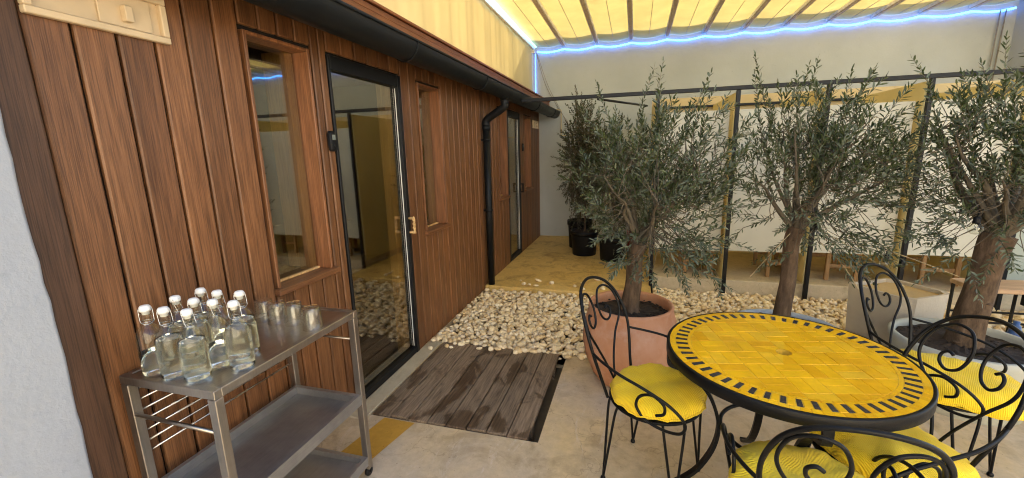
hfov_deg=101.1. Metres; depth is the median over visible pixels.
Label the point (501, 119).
window
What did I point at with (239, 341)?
glass bottle
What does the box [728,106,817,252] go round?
door panel
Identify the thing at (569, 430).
ground
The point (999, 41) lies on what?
cable
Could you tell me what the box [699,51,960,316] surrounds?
olive tree
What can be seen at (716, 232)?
door panel
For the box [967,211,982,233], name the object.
string bulb
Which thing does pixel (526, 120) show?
window
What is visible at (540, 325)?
pebbles
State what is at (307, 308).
tumbler
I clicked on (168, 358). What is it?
glass bottle
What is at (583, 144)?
potted shrub
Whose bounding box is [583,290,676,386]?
terracotta pot
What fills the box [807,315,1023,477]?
iron chair
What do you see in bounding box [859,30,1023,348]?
olive tree
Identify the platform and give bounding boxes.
[485,235,650,298]
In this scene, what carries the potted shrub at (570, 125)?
in the nursery pot at (573, 220)
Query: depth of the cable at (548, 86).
7.36 m
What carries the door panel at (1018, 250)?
in the cubicle row
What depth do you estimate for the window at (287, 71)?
2.32 m
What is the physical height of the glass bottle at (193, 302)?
0.246 m
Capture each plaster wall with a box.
[0,110,92,477]
[532,0,1018,236]
[1004,0,1023,79]
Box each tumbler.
[254,297,275,318]
[266,299,288,324]
[283,300,304,325]
[301,304,323,330]
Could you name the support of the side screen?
on the wooden cabin
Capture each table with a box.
[666,312,938,477]
[945,278,1023,331]
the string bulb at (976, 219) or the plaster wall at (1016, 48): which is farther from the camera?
the plaster wall at (1016, 48)
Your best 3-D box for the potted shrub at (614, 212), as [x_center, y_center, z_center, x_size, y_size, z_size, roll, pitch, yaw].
[1.420,-0.775,5.881,1.166,1.978,1.016,2,12,16]
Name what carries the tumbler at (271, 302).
on the steel cart
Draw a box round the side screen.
[374,0,532,90]
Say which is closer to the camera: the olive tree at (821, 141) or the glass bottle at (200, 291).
the glass bottle at (200, 291)
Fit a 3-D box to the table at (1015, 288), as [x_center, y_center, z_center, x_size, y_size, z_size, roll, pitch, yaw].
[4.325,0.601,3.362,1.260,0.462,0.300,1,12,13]
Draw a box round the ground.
[317,260,1023,477]
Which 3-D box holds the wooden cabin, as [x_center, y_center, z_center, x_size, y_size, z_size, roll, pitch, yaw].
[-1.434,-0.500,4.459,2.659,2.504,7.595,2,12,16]
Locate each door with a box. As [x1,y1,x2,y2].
[325,54,419,398]
[507,110,523,260]
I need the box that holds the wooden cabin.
[0,0,559,477]
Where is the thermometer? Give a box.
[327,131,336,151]
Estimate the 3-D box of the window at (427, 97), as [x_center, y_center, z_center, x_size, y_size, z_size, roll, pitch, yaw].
[-0.812,-0.685,3.698,0.330,1.230,0.460,2,12,16]
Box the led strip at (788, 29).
[537,7,1016,52]
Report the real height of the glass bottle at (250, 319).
0.246 m
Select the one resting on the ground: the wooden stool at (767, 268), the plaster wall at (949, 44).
the plaster wall at (949, 44)
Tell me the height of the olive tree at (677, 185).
1.703 m
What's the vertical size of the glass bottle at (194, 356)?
0.246 m
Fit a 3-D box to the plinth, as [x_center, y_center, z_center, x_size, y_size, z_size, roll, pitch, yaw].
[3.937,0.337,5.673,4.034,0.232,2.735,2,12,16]
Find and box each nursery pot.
[567,218,592,247]
[570,228,597,256]
[598,234,627,261]
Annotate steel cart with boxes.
[119,304,372,477]
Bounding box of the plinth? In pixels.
[652,249,1023,310]
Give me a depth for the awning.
5.77 m
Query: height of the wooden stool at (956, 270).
0.460 m
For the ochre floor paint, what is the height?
0.001 m
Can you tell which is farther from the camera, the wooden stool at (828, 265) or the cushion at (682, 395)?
the wooden stool at (828, 265)
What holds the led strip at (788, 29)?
attached to the plaster wall at (949, 44)
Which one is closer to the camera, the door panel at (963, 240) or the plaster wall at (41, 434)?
the plaster wall at (41, 434)
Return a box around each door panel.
[655,110,729,250]
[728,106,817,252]
[813,101,915,254]
[907,96,1023,256]
[1006,229,1023,279]
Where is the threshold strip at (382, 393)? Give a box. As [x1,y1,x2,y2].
[349,341,441,418]
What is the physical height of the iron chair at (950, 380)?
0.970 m
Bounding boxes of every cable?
[536,53,567,121]
[987,9,1006,80]
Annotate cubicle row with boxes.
[521,68,1023,310]
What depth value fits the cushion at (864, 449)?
1.51 m
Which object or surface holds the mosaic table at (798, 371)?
on the ground
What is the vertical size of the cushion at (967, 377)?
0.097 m
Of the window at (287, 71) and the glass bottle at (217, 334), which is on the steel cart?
the glass bottle at (217, 334)
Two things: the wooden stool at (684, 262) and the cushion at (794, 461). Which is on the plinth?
the wooden stool at (684, 262)
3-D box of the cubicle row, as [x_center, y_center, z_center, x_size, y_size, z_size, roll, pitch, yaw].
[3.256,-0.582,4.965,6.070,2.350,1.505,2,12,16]
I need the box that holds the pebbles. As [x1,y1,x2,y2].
[428,279,1023,359]
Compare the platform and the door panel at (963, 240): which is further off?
the platform
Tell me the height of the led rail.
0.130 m
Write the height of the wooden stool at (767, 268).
0.460 m
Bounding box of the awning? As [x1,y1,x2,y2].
[494,0,1015,46]
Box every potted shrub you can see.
[549,99,604,219]
[556,85,610,230]
[574,111,648,254]
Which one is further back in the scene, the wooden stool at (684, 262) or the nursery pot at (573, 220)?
the nursery pot at (573, 220)
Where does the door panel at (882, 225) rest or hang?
in the cubicle row
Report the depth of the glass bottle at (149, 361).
1.40 m
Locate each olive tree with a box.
[554,57,763,313]
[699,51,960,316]
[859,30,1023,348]
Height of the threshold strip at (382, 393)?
0.026 m
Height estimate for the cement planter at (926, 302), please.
0.585 m
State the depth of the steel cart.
1.77 m
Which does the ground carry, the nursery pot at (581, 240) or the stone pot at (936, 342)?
the stone pot at (936, 342)
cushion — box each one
[610,363,706,422]
[728,440,864,477]
[809,426,980,477]
[897,349,1023,420]
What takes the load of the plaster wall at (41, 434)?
on the ground
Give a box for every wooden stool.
[678,251,714,273]
[753,252,780,276]
[812,253,860,281]
[906,255,962,286]
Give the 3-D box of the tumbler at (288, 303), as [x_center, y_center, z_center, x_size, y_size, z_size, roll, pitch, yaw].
[-0.959,0.325,1.850,0.084,0.095,0.084,2,12,16]
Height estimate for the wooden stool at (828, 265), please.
0.460 m
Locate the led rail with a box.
[483,0,535,53]
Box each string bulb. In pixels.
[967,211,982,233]
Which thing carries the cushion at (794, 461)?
on the iron chair at (786, 437)
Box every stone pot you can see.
[737,309,835,326]
[887,317,1023,426]
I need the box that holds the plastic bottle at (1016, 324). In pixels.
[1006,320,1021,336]
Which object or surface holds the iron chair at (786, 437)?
on the ground
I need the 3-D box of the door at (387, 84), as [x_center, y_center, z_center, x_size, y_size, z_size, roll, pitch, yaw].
[-0.939,-0.056,2.953,0.195,2.166,0.772,2,12,16]
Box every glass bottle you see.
[135,304,160,378]
[153,306,183,381]
[166,295,191,337]
[176,308,213,384]
[184,297,214,343]
[191,287,219,330]
[204,298,229,370]
[209,290,233,340]
[223,300,256,372]
[230,290,260,354]
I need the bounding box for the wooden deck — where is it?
[373,342,558,441]
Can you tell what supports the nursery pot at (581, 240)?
on the platform
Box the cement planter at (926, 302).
[845,278,948,346]
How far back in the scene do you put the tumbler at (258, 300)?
1.90 m
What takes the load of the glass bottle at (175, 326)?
on the steel cart
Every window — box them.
[237,29,340,295]
[415,82,450,234]
[497,111,510,200]
[523,115,533,190]
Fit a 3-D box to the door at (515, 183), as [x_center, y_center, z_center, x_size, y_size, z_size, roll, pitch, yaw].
[0.010,-0.753,6.202,0.187,2.150,0.626,2,12,16]
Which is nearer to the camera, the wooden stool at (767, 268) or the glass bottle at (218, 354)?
the glass bottle at (218, 354)
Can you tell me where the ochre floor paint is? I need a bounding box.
[341,418,413,458]
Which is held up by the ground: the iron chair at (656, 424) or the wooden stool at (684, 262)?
the iron chair at (656, 424)
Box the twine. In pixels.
[750,233,961,291]
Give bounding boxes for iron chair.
[579,276,701,477]
[720,423,957,477]
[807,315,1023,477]
[858,263,1023,476]
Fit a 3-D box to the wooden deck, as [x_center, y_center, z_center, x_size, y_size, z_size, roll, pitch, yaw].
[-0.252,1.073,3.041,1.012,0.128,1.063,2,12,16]
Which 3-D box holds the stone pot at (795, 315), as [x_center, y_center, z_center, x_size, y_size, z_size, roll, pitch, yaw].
[1.984,0.819,3.101,0.730,0.375,0.730,2,12,16]

